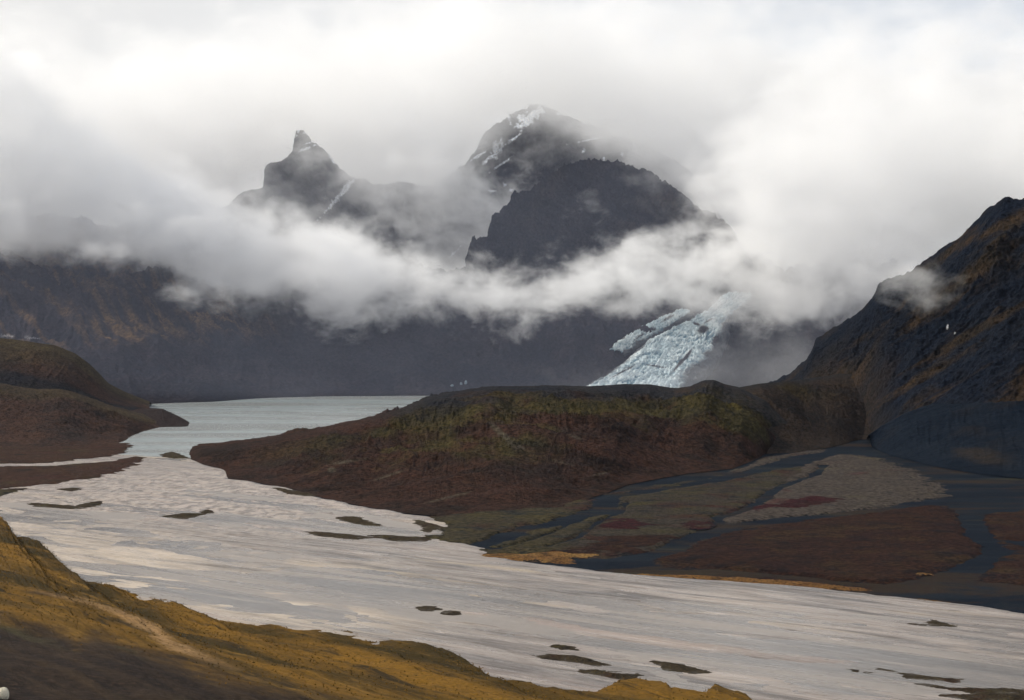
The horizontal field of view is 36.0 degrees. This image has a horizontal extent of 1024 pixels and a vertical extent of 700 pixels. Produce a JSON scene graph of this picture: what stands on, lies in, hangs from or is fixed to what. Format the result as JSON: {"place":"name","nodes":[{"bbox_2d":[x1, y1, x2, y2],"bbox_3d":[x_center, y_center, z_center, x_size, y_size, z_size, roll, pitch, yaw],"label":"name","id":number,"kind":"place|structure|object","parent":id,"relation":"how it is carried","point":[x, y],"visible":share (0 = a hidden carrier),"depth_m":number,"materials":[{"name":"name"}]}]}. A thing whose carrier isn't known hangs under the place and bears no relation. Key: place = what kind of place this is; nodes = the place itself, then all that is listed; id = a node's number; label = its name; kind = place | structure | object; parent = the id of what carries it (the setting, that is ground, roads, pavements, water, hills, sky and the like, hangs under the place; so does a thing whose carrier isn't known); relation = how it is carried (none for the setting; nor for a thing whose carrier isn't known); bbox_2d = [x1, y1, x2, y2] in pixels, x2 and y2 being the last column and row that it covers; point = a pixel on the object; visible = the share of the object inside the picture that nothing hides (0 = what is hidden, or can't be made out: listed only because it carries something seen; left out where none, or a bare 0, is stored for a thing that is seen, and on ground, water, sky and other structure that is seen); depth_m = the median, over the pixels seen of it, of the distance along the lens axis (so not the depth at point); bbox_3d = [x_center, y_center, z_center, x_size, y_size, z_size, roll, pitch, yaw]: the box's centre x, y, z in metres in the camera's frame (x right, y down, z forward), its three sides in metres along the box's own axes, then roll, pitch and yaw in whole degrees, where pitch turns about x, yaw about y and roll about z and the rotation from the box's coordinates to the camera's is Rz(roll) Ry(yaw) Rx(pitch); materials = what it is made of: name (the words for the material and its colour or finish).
{"place":"outdoors","nodes":[
{"label":"outdoors","id":0,"kind":"place"},
{"bbox_2d":[0,488,26,496],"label":"river bank","id":1,"kind":"structure","parent":0,"point":[6,491],"depth_m":1273.92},
{"bbox_2d":[0,443,134,463],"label":"river bank","id":2,"kind":"structure","parent":0,"point":[27,455],"depth_m":1710.96,"materials":[{"name":"brown soil"}]},
{"bbox_2d":[0,456,146,488],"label":"river bank","id":3,"kind":"structure","parent":0,"point":[17,476],"depth_m":1447.57,"materials":[{"name":"brown soil"}]},
{"bbox_2d":[0,338,150,410],"bbox_3d":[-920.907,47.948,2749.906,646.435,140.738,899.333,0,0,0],"label":"hill","id":4,"kind":"structure","parent":0,"point":[28,364],"depth_m":2589.70,"materials":[{"name":"plant"}]},
{"bbox_2d":[0,383,158,446],"bbox_3d":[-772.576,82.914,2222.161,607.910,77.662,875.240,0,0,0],"label":"hill","id":5,"kind":"structure","parent":0,"point":[30,417],"depth_m":2041.74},
{"bbox_2d":[132,408,188,426],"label":"headland","id":6,"kind":"structure","parent":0,"point":[163,418],"depth_m":2359.27,"materials":[{"name":"brown soil"}]},
{"bbox_2d":[119,396,425,457],"bbox_3d":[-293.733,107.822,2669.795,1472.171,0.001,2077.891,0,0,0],"label":"lake","id":7,"kind":"structure","parent":0,"point":[220,421],"depth_m":2531.80,"materials":[{"name":"liquid"}]},
{"bbox_2d":[0,516,751,699],"bbox_3d":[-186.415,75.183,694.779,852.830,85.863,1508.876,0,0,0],"label":"grass slope","id":8,"kind":"structure","parent":0,"point":[40,659],"depth_m":520.83,"materials":[{"name":"plant"}]},
{"bbox_2d":[0,687,8,699],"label":"boulder","id":9,"kind":"object","parent":8,"relation":"on","point":[4,692],"visible":1,"depth_m":314.03,"materials":[{"name":"stone"}]},
{"bbox_2d":[0,210,897,403],"bbox_3d":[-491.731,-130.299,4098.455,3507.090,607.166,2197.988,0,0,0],"label":"mountain","id":10,"kind":"structure","parent":0,"point":[152,311],"depth_m":4103.87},
{"bbox_2d":[609,307,692,356],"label":"glacier","id":11,"kind":"object","parent":10,"relation":"on","point":[630,343],"visible":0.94,"depth_m":4136.15,"materials":[{"name":"white ice"}]},
{"bbox_2d":[586,291,758,387],"bbox_3d":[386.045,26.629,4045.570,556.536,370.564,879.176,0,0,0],"label":"glacier","id":12,"kind":"object","parent":10,"relation":"on","point":[687,353],"visible":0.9,"depth_m":3916.88,"materials":[{"name":"white ice"}]},
{"bbox_2d":[179,104,755,271],"bbox_3d":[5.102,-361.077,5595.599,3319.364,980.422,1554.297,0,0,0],"label":"mountain","id":13,"kind":"structure","parent":0,"point":[310,193],"depth_m":5101.87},
{"bbox_2d":[461,158,779,294],"bbox_3d":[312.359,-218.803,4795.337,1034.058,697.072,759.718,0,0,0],"label":"buttress","id":14,"kind":"structure","parent":13,"relation":"attached to","point":[588,214],"depth_m":4542.04,"materials":[{"name":"grey stone"}]},
{"bbox_2d":[189,380,787,515],"bbox_3d":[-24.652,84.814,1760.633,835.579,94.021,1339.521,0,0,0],"label":"hill","id":15,"kind":"structure","parent":0,"point":[488,448],"depth_m":1511.73,"materials":[{"name":"plant"}]},
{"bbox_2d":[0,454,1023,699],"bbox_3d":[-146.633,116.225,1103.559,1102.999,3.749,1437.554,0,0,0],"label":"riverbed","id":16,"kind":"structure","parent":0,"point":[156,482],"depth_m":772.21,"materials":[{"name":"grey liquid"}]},
{"bbox_2d":[27,502,83,508],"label":"sandbar","id":17,"kind":"structure","parent":16,"relation":"on","point":[47,505],"depth_m":1153.13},
{"bbox_2d":[56,488,80,490],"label":"sandbar","id":18,"kind":"structure","parent":16,"relation":"on","point":[70,489],"depth_m":1283.57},
{"bbox_2d":[73,501,102,508],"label":"sandbar","id":19,"kind":"structure","parent":16,"relation":"on","point":[90,504],"depth_m":1160.19,"materials":[{"name":"sand"}]},
{"bbox_2d":[160,452,189,458],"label":"sandbar","id":20,"kind":"structure","parent":16,"relation":"on","point":[173,455],"depth_m":1658.48,"materials":[{"name":"brown sand"}]},
{"bbox_2d":[162,508,213,518],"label":"sandbar","id":21,"kind":"structure","parent":16,"relation":"on","point":[188,515],"depth_m":1092.21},
{"bbox_2d":[273,488,315,496],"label":"sandbar","id":22,"kind":"structure","parent":16,"relation":"on","point":[288,491],"depth_m":1255.45,"materials":[{"name":"brown sand"}]},
{"bbox_2d":[305,531,373,539],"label":"sandbar","id":23,"kind":"structure","parent":16,"relation":"on","point":[339,535],"depth_m":974.72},
{"bbox_2d":[335,516,381,525],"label":"sandbar","id":24,"kind":"structure","parent":16,"relation":"on","point":[355,520],"depth_m":1057.84,"materials":[{"name":"brown sand"}]},
{"bbox_2d":[367,535,431,541],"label":"sandbar","id":25,"kind":"structure","parent":16,"relation":"on","point":[403,538],"depth_m":962.91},
{"bbox_2d":[412,520,442,532],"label":"sandbar","id":26,"kind":"structure","parent":16,"relation":"on","point":[428,527],"depth_m":1027.53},
{"bbox_2d":[416,606,441,611],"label":"sandbar","id":27,"kind":"structure","parent":16,"relation":"on","point":[428,608],"depth_m":709.90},
{"bbox_2d":[440,610,461,615],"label":"sandbar","id":28,"kind":"structure","parent":16,"relation":"on","point":[450,612],"depth_m":697.68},
{"bbox_2d":[549,644,578,650],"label":"sandbar","id":29,"kind":"structure","parent":16,"relation":"on","point":[561,647],"depth_m":619.62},
{"bbox_2d":[532,654,611,666],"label":"sandbar","id":30,"kind":"structure","parent":16,"relation":"on","point":[576,659],"depth_m":594.71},
{"bbox_2d":[577,669,643,679],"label":"sandbar","id":31,"kind":"structure","parent":16,"relation":"on","point":[611,675],"depth_m":567.57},
{"bbox_2d":[649,660,711,673],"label":"sandbar","id":32,"kind":"structure","parent":16,"relation":"on","point":[673,667],"depth_m":579.51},
{"bbox_2d":[850,669,872,673],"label":"sandbar","id":33,"kind":"structure","parent":16,"relation":"on","point":[853,670],"depth_m":575.16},
{"bbox_2d":[875,668,963,682],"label":"sandbar","id":34,"kind":"structure","parent":16,"relation":"on","point":[918,677],"depth_m":563.75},
{"bbox_2d":[907,620,956,626],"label":"sandbar","id":35,"kind":"structure","parent":16,"relation":"on","point":[934,623],"depth_m":670.52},
{"bbox_2d":[914,683,1023,692],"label":"sandbar","id":36,"kind":"structure","parent":16,"relation":"on","point":[996,690],"depth_m":543.50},
{"bbox_2d":[938,691,1023,699],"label":"sandbar","id":37,"kind":"structure","parent":16,"relation":"on","point":[984,695],"depth_m":532.52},
{"bbox_2d":[0,458,1023,697],"bbox_3d":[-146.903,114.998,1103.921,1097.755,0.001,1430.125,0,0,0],"label":"river","id":38,"kind":"structure","parent":0,"point":[340,588],"depth_m":706.41,"materials":[{"name":"liquid"}]},
{"bbox_2d":[0,0,1023,274],"label":"sky","id":39,"kind":"structure","parent":0,"point":[816,130],"materials":[{"name":"white"}]},
{"bbox_2d":[210,439,1023,612],"bbox_3d":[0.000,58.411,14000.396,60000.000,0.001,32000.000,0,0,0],"label":"ground","id":40,"kind":"structure","parent":0,"point":[974,500],"depth_m":1047.21,"materials":[{"name":"soil"}]},
{"bbox_2d":[424,500,593,544],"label":"moor","id":41,"kind":"structure","parent":40,"relation":"on","point":[473,528],"depth_m":1059.12,"materials":[{"name":"green plant"}]},
{"bbox_2d":[481,551,598,563],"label":"bank strip","id":42,"kind":"object","parent":40,"relation":"on","point":[556,557],"visible":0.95,"depth_m":883.05,"materials":[{"name":"soil"}]},
{"bbox_2d":[479,514,614,553],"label":"moor","id":43,"kind":"structure","parent":40,"relation":"on","point":[521,545],"depth_m":961.85,"materials":[{"name":"green plant"}]},
{"bbox_2d":[585,518,659,529],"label":"moor","id":44,"kind":"structure","parent":40,"relation":"on","point":[630,523],"depth_m":1034.24,"materials":[{"name":"plant"}]},
{"bbox_2d":[548,535,699,558],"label":"moor","id":45,"kind":"structure","parent":40,"relation":"on","point":[620,544],"depth_m":931.23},
{"bbox_2d":[549,466,804,558],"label":"moor","id":46,"kind":"structure","parent":40,"relation":"on","point":[668,510],"depth_m":1163.63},
{"bbox_2d":[677,520,716,529],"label":"moor","id":47,"kind":"structure","parent":40,"relation":"on","point":[692,523],"depth_m":1035.73,"materials":[{"name":"brown plant"}]},
{"bbox_2d":[633,574,871,590],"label":"bank strip","id":48,"kind":"object","parent":40,"relation":"on","point":[786,582],"visible":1,"depth_m":791.66,"materials":[{"name":"soil"}]},
{"bbox_2d":[734,503,778,511],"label":"moor","id":49,"kind":"structure","parent":40,"relation":"on","point":[759,507],"depth_m":1146.97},
{"bbox_2d":[777,496,844,507],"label":"moor","id":50,"kind":"structure","parent":40,"relation":"on","point":[806,501],"depth_m":1181.85,"materials":[{"name":"brown plant"}]},
{"bbox_2d":[652,505,1023,588],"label":"moor","id":51,"kind":"structure","parent":40,"relation":"on","point":[896,545],"depth_m":912.87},
{"bbox_2d":[916,572,933,575],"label":"bank strip","id":52,"kind":"object","parent":51,"relation":"on","point":[921,573],"visible":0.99,"depth_m":816.59,"materials":[{"name":"soil"}]},
{"bbox_2d":[723,454,952,526],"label":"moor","id":53,"kind":"structure","parent":40,"relation":"on","point":[859,482],"depth_m":1290.37,"materials":[{"name":"grey gravel"}]},
{"bbox_2d":[956,550,1023,585],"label":"moor","id":54,"kind":"structure","parent":40,"relation":"on","point":[1008,569],"depth_m":822.24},
{"bbox_2d":[982,509,1023,541],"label":"moor","id":55,"kind":"structure","parent":40,"relation":"on","point":[1006,525],"depth_m":1034.94,"materials":[{"name":"brown plant"}]},
{"bbox_2d":[729,449,826,471],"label":"gravel bar","id":56,"kind":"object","parent":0,"point":[765,460],"depth_m":1632.08,"materials":[{"name":"grey gravel"}]},
{"bbox_2d":[739,374,871,453],"bbox_3d":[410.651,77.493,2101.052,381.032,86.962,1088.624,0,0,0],"label":"hill","id":57,"kind":"structure","parent":0,"point":[816,413],"depth_m":1974.72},
{"bbox_2d":[768,197,1023,431],"bbox_3d":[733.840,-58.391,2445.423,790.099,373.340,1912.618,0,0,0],"label":"ridge","id":58,"kind":"structure","parent":0,"point":[944,324],"depth_m":1978.51,"materials":[{"name":"brown stone"}]},
{"bbox_2d":[866,401,1023,478],"bbox_3d":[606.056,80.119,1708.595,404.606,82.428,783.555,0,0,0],"label":"scree slope","id":59,"kind":"structure","parent":0,"point":[987,438],"depth_m":1660.08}
]}

